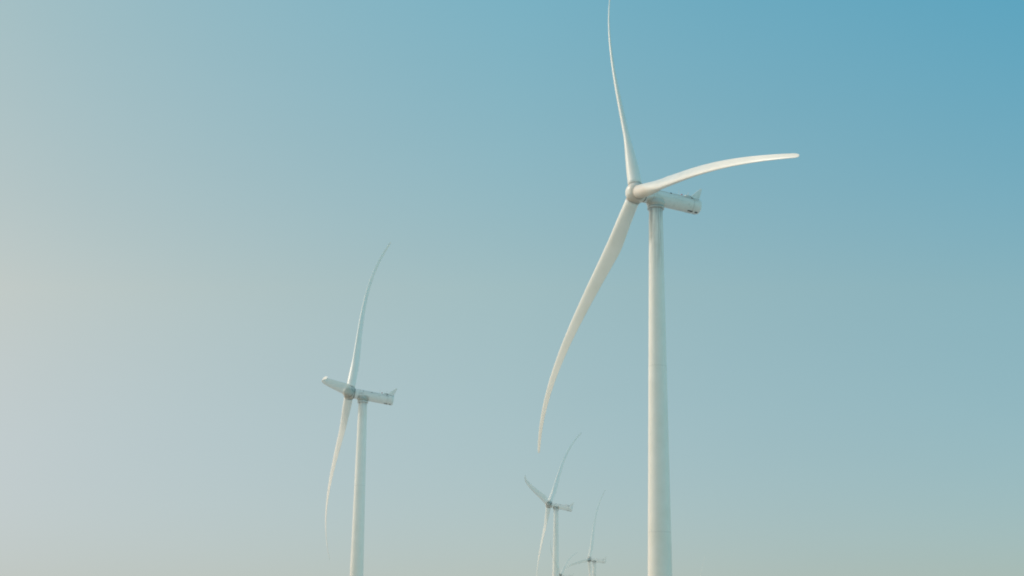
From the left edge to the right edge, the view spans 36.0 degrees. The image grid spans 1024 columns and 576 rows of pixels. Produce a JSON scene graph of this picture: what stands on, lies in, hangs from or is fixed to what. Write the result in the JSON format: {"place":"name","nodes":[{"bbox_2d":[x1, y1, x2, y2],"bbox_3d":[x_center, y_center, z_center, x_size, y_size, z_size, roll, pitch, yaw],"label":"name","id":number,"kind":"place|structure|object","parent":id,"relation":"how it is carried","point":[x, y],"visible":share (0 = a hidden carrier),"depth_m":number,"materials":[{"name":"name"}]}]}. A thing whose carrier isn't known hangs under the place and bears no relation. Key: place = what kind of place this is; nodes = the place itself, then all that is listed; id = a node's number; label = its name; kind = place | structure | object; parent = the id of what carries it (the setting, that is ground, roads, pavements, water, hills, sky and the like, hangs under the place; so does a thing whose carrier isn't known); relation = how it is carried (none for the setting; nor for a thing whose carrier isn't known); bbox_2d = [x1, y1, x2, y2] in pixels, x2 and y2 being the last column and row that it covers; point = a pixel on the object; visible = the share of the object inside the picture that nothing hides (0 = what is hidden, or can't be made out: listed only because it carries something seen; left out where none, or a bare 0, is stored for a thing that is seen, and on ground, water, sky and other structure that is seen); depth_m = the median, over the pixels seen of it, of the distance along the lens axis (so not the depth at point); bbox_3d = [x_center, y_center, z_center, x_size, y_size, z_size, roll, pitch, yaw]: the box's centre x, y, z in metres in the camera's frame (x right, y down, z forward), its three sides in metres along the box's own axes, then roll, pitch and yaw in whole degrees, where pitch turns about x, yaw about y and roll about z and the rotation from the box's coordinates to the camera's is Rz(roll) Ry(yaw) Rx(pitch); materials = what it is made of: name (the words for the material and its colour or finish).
{"place":"outdoors","nodes":[
{"label":"outdoors","id":0,"kind":"place"},
{"bbox_2d":[0,0,1023,575],"label":"sky","id":1,"kind":"structure","parent":0,"point":[201,201],"materials":[{"name":"blue"}]},
{"bbox_2d":[524,475,541,496],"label":"blade","id":2,"kind":"object","parent":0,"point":[537,492],"visible":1,"depth_m":712.22,"materials":[{"name":"paint"}]},
{"bbox_3d":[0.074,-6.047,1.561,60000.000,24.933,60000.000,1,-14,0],"label":"ground","id":3,"kind":"structure","parent":0,"visible":0},
{"bbox_2d":[322,242,396,575],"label":"wind turbine","id":4,"kind":"object","parent":3,"relation":"on","point":[349,391],"visible":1,"depth_m":398.75,"materials":[{"name":"paint"}]},
{"bbox_2d":[538,0,798,575],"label":"wind turbine","id":5,"kind":"object","parent":3,"relation":"on","point":[654,197],"visible":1,"depth_m":248.96,"materials":[{"name":"paint"}]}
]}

